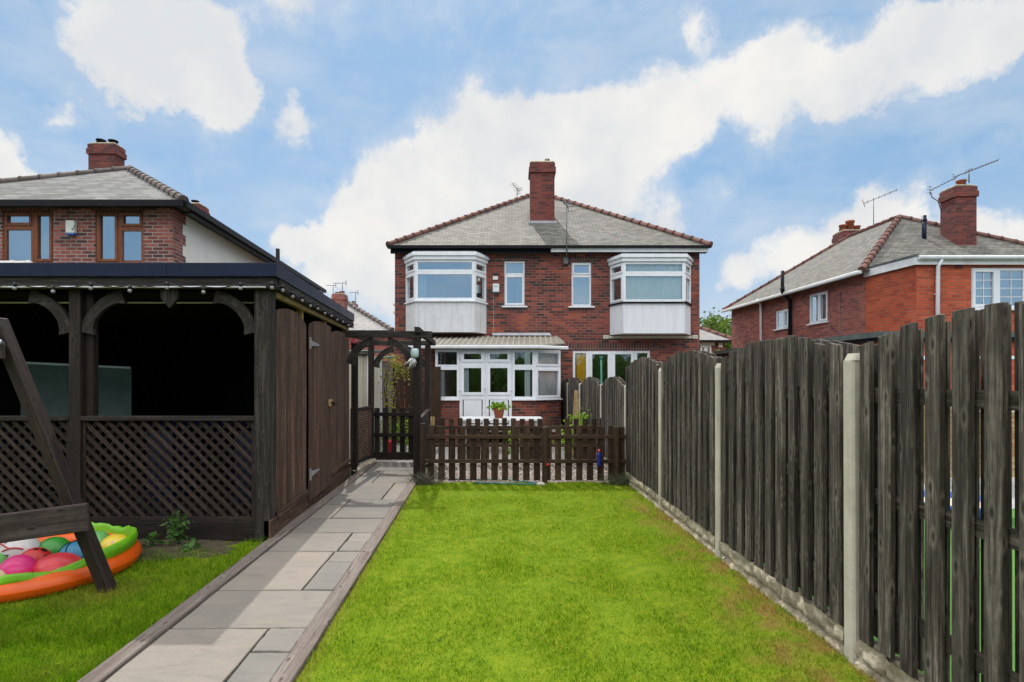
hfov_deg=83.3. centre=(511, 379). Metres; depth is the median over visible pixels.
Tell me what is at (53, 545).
ball
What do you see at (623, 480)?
dry weed
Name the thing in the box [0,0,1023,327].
sky
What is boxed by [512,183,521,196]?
tv aerial
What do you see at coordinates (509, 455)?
patio
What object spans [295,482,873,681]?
lawn
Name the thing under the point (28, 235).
window
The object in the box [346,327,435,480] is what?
pergola
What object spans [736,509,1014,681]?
neighbour lawn
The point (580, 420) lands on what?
border plant
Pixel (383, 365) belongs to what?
brown shed
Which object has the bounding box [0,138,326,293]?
brick house
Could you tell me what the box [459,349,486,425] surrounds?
door
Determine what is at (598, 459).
water bottle
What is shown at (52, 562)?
ball
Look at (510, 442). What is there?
border plant
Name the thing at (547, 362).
window
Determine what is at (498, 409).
potted plant
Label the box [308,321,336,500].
door
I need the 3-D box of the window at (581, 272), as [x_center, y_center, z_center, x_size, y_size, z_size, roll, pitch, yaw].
[1.929,-2.662,16.051,0.551,1.218,0.078,0,0,0]
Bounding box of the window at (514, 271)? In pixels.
[504,261,524,305]
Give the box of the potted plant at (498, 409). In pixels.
[486,400,510,417]
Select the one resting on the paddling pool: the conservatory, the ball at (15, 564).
the ball at (15, 564)
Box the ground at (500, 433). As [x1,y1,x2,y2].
[348,432,510,478]
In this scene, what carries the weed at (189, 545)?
on the soil
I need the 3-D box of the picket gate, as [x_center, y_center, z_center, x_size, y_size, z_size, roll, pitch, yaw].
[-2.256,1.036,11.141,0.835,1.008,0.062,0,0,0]
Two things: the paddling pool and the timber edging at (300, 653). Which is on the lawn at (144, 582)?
the paddling pool
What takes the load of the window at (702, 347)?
in the bungalow
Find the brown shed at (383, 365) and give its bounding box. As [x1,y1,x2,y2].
[380,356,397,451]
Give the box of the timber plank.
[572,390,578,452]
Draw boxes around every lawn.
[0,541,259,681]
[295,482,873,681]
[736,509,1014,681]
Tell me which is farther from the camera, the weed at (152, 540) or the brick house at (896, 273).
the brick house at (896, 273)
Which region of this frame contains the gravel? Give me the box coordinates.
[426,464,608,482]
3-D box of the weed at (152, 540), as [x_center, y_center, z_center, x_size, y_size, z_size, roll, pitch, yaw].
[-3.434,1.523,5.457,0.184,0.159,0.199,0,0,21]
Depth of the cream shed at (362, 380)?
11.50 m
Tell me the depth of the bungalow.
29.95 m
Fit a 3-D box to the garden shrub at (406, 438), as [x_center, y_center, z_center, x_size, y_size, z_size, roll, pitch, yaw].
[-2.313,1.004,12.396,0.755,1.192,0.734,0,0,-35]
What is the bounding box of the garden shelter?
[0,263,353,541]
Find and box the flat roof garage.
[714,331,1014,455]
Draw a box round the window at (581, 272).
[572,263,590,305]
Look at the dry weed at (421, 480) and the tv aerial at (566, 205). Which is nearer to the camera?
the dry weed at (421, 480)
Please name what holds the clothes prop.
on the patio
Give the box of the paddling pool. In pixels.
[0,522,141,603]
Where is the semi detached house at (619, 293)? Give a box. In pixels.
[386,158,712,424]
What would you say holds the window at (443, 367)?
in the conservatory
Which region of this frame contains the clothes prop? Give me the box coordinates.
[600,356,602,383]
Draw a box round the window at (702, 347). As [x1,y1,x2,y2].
[700,345,710,352]
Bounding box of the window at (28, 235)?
[4,211,52,262]
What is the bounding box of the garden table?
[460,416,542,425]
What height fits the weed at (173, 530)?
0.343 m
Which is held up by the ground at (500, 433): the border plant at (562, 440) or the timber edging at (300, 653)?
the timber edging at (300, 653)
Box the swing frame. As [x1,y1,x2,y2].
[0,318,116,592]
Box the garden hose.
[448,479,535,484]
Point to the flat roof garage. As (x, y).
(860, 338)
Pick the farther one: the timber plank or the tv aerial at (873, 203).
the tv aerial at (873, 203)
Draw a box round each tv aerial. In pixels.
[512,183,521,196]
[558,201,573,258]
[862,189,896,224]
[927,158,999,210]
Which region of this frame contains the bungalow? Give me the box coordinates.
[700,326,731,353]
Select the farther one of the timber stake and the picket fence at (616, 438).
the timber stake
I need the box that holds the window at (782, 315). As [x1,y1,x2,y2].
[776,309,787,328]
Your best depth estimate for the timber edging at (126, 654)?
4.03 m
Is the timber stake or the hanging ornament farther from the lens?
the timber stake
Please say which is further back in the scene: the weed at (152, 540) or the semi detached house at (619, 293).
the semi detached house at (619, 293)
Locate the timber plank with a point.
(576, 405)
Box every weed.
[142,531,164,545]
[159,510,192,543]
[181,536,200,552]
[397,470,449,484]
[578,471,629,486]
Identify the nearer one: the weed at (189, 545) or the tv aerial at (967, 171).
the weed at (189, 545)
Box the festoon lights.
[0,281,353,327]
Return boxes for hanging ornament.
[404,348,418,368]
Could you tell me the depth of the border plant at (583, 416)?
12.01 m
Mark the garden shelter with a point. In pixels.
(272, 366)
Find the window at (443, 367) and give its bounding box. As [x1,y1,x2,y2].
[435,349,459,398]
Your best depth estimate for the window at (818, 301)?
17.77 m
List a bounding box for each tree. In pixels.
[700,311,731,348]
[704,307,731,333]
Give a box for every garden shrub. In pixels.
[380,405,406,450]
[389,399,409,451]
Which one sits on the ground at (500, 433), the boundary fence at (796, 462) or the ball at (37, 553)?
the boundary fence at (796, 462)
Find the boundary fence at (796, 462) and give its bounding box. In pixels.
[561,301,1023,681]
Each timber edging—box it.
[77,462,376,681]
[270,481,415,681]
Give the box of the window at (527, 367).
[512,349,534,398]
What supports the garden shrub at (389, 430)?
on the patio
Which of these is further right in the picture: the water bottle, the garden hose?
the water bottle
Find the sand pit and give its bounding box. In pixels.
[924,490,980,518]
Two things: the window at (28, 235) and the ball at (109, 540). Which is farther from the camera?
the window at (28, 235)
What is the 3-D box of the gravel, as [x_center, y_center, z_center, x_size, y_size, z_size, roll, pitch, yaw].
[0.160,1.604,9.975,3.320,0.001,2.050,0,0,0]
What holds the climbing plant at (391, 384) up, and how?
on the patio
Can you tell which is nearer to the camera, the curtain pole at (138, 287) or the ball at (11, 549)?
the ball at (11, 549)
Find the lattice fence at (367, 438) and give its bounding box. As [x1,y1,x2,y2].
[350,406,372,465]
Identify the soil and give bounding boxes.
[137,539,243,561]
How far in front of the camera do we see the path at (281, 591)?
4.08 m
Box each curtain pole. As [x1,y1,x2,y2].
[0,286,265,287]
[0,302,253,302]
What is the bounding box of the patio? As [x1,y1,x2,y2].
[349,439,596,463]
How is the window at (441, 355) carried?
in the conservatory
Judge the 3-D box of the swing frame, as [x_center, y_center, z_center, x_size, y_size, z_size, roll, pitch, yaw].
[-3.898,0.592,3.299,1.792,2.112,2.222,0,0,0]
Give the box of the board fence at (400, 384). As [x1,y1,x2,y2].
[393,364,440,444]
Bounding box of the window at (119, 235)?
[96,211,142,262]
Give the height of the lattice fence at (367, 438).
0.995 m
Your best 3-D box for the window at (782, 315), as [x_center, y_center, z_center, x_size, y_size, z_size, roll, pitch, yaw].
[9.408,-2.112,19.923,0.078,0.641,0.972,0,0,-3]
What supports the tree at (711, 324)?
on the ground at (500, 433)
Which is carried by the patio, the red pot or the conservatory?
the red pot
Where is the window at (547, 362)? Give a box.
[535,349,560,398]
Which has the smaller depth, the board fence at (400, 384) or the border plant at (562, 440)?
the border plant at (562, 440)
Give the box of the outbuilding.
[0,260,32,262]
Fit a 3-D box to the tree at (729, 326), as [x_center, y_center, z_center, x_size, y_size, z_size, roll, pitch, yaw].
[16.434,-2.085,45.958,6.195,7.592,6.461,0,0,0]
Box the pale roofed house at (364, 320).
[331,291,394,363]
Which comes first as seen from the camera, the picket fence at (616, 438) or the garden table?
the picket fence at (616, 438)
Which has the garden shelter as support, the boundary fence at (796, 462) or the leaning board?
the leaning board
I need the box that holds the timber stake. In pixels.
[430,417,434,424]
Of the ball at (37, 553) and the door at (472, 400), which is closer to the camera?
the ball at (37, 553)
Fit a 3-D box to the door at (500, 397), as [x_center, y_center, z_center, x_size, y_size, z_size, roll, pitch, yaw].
[-0.326,0.210,14.262,0.646,1.940,0.096,0,0,0]
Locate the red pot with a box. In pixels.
[388,439,390,451]
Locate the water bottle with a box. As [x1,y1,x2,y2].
[597,449,600,466]
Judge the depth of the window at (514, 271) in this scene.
16.06 m
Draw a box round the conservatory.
[409,333,567,443]
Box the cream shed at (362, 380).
[349,350,382,459]
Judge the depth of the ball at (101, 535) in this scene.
5.06 m
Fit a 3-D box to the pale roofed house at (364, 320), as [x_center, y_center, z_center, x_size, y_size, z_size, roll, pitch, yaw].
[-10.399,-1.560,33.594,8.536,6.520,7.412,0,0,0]
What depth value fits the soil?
5.41 m
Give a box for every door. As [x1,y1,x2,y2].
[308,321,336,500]
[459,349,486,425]
[486,349,511,425]
[573,351,649,382]
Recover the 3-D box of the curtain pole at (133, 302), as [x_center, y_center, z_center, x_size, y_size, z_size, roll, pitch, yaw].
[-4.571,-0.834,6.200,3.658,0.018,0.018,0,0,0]
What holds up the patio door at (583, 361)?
in the semi detached house at (619, 293)
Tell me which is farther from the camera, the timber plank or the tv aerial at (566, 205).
the tv aerial at (566, 205)
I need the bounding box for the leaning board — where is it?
[21,362,131,494]
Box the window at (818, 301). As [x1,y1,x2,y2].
[810,290,827,322]
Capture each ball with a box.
[0,538,40,557]
[0,553,6,563]
[0,555,36,574]
[21,547,51,560]
[33,552,80,571]
[39,537,69,553]
[58,540,83,558]
[95,531,108,541]
[100,534,126,548]
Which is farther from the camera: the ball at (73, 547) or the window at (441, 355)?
the window at (441, 355)
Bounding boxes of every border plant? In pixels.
[508,429,519,454]
[552,424,573,455]
[563,413,590,456]
[573,407,591,422]
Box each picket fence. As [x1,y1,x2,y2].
[420,423,625,482]
[434,418,600,464]
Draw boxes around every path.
[105,462,412,681]
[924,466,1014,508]
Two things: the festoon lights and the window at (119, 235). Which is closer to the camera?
the festoon lights
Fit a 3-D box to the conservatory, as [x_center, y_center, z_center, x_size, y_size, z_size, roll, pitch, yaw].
[-0.576,0.177,15.002,4.003,2.967,1.993,0,0,0]
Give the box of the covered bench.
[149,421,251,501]
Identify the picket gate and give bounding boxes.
[373,407,412,459]
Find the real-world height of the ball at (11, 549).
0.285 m
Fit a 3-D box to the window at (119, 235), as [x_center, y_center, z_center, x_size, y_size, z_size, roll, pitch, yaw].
[-8.112,-2.955,11.941,0.992,1.071,0.078,0,0,0]
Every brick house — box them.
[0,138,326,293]
[722,179,1023,348]
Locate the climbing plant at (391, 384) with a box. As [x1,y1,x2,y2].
[377,353,409,438]
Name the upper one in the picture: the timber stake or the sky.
the sky
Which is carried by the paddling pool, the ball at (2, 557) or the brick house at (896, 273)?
the ball at (2, 557)
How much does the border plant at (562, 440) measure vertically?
0.739 m

